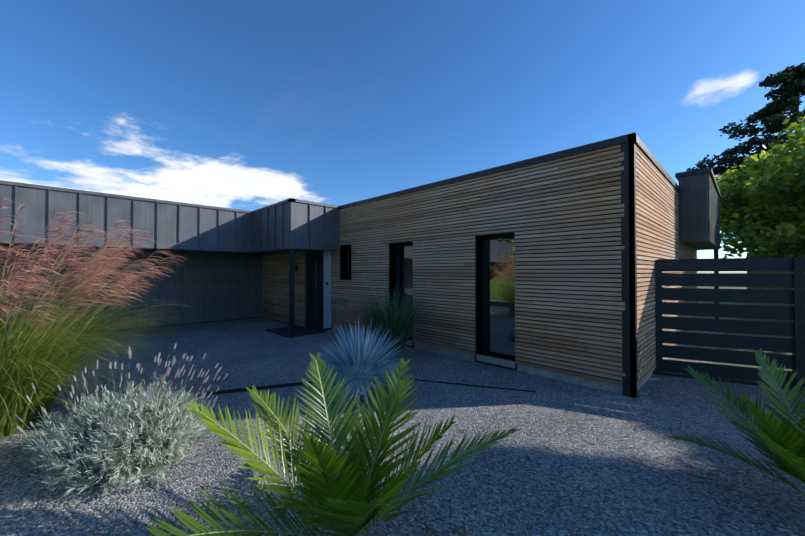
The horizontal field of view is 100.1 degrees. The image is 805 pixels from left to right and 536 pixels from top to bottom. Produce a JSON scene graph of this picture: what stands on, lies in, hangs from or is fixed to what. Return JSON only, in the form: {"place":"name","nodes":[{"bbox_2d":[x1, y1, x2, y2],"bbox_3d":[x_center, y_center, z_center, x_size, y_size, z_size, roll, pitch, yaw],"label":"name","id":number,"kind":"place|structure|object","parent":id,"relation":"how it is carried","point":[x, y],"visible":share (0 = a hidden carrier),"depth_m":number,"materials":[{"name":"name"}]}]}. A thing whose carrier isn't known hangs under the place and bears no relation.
{"place":"outdoors","nodes":[
{"label":"outdoors","id":0,"kind":"place"},
{"bbox_2d":[0,272,804,535],"bbox_3d":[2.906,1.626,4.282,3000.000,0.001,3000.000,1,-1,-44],"label":"gravel ground","id":1,"kind":"structure","parent":0,"point":[506,495],"depth_m":2.85,"materials":[{"name":"grey gravel"}]},
{"bbox_2d":[0,198,204,438],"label":"miscanthus plant","id":2,"kind":"object","parent":1,"relation":"on","point":[24,364],"visible":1,"depth_m":3.49,"materials":[{"name":"green plant"}]},
{"bbox_2d":[15,344,227,497],"bbox_3d":[-2.336,1.168,2.894,1.425,0.926,1.631,0,-1,-20],"label":"lavender plant","id":3,"kind":"object","parent":1,"relation":"on","point":[127,442],"visible":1,"depth_m":2.66,"materials":[{"name":"green plant"}]},
{"bbox_2d":[264,325,325,337],"bbox_3d":[-2.859,1.668,8.926,1.030,0.022,1.400,1,-1,-44],"label":"doormat","id":4,"kind":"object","parent":1,"relation":"on","point":[299,331],"depth_m":8.79,"materials":[{"name":"black rubber"}]},
{"bbox_2d":[320,250,330,329],"bbox_3d":[-2.053,0.596,9.129,0.350,2.170,0.053,1,-1,-44],"label":"wall panel","id":5,"kind":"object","parent":1,"relation":"on","point":[327,296],"depth_m":9.10,"materials":[{"name":"grey"}]},
{"bbox_2d":[132,352,522,535],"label":"palm plant","id":6,"kind":"object","parent":1,"relation":"on","point":[350,479],"visible":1,"depth_m":1.89,"materials":[{"name":"green plant"}]},
{"bbox_2d":[303,320,408,410],"bbox_3d":[-0.572,1.129,4.391,1.517,0.997,1.567,1,-1,-44],"label":"spiky blue plant","id":7,"kind":"object","parent":1,"relation":"on","point":[359,365],"visible":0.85,"depth_m":4.21,"materials":[{"name":"blue plant"}]},
{"bbox_2d":[197,377,535,395],"bbox_3d":[-0.439,1.608,4.699,4.341,0.045,0.735,0,-1,-2],"label":"drainage channel","id":8,"kind":"object","parent":1,"relation":"on","point":[257,388],"visible":0.54,"depth_m":4.55,"materials":[{"name":"grey metal"}]},
{"bbox_2d":[345,280,436,359],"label":"grass","id":9,"kind":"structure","parent":1,"relation":"on","point":[393,322],"depth_m":6.00,"materials":[{"name":"green plant"}]},
{"bbox_2d":[264,148,694,380],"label":"house walls","id":10,"kind":"structure","parent":1,"relation":"on","point":[343,250],"depth_m":5.42,"materials":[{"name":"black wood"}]},
{"bbox_2d":[262,144,697,385],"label":"timber cladding","id":11,"kind":"structure","parent":10,"relation":"attached to","point":[657,206],"depth_m":5.27,"materials":[{"name":"brown wood"}]},
{"bbox_2d":[289,133,721,397],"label":"aluminium frame trims","id":12,"kind":"object","parent":10,"relation":"attached to","point":[629,142],"visible":0.46,"depth_m":5.66,"materials":[{"name":"grey metal"}]},
{"bbox_2d":[315,238,514,360],"bbox_3d":[-0.100,0.534,7.609,5.719,2.090,0.452,-1,-1,41],"label":"window glass","id":13,"kind":"object","parent":12,"relation":"attached to","point":[501,288],"visible":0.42,"depth_m":5.87,"materials":[{"name":"black"}]},
{"bbox_2d":[679,172,719,249],"bbox_3d":[7.197,-1.226,8.100,3.572,1.410,0.472,1,-1,-44],"label":"box","id":14,"kind":"object","parent":12,"relation":"on","point":[699,214],"visible":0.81,"depth_m":6.91,"materials":[{"name":"metal"}]},
{"bbox_2d":[653,257,804,390],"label":"slatted fence","id":15,"kind":"object","parent":10,"relation":"attached to","point":[794,312],"visible":0.94,"depth_m":4.81,"materials":[{"name":"grey metal"}]},
{"bbox_2d":[333,326,692,393],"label":"concrete plinth","id":16,"kind":"structure","parent":1,"relation":"on","point":[601,385],"depth_m":5.23,"materials":[{"name":"grey concrete"}]},
{"bbox_2d":[663,348,804,493],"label":"palm plant","id":17,"kind":"object","parent":1,"relation":"on","point":[787,455],"visible":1,"depth_m":2.44,"materials":[{"name":"green plant"}]},
{"bbox_2d":[0,0,804,271],"label":"sky","id":18,"kind":"structure","parent":0,"point":[249,105],"materials":[{"name":"blue"}]},
{"bbox_2d":[696,286,791,370],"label":"lawn ground","id":19,"kind":"structure","parent":0,"point":[743,303],"depth_m":10.90,"materials":[{"name":"green plant"}]},
{"bbox_2d":[0,249,335,339],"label":"garage canopy","id":20,"kind":"object","parent":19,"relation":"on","point":[253,253],"visible":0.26,"depth_m":10.06,"materials":[{"name":"black metal"}]},
{"bbox_2d":[0,247,263,338],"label":"garage panels","id":21,"kind":"object","parent":20,"relation":"attached to","point":[199,284],"visible":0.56,"depth_m":9.93,"materials":[{"name":"black metal"}]},
{"bbox_2d":[0,180,340,254],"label":"metal fascia cladding","id":22,"kind":"structure","parent":20,"relation":"attached to","point":[286,225],"depth_m":8.15,"materials":[{"name":"grey metal"}]},
{"bbox_2d":[686,63,804,205],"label":"pine tree","id":23,"kind":"object","parent":19,"relation":"on","point":[770,116],"visible":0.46,"depth_m":22.50,"materials":[{"name":"green plant"}]},
{"bbox_2d":[715,115,804,273],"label":"broadleaf tree","id":24,"kind":"object","parent":19,"relation":"on","point":[763,216],"visible":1,"depth_m":10.66,"materials":[{"name":"green plant"}]},
{"bbox_2d":[747,252,804,289],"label":"hedge","id":25,"kind":"object","parent":19,"relation":"on","point":[770,272],"visible":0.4,"depth_m":17.65,"materials":[{"name":"green plant"}]}
]}

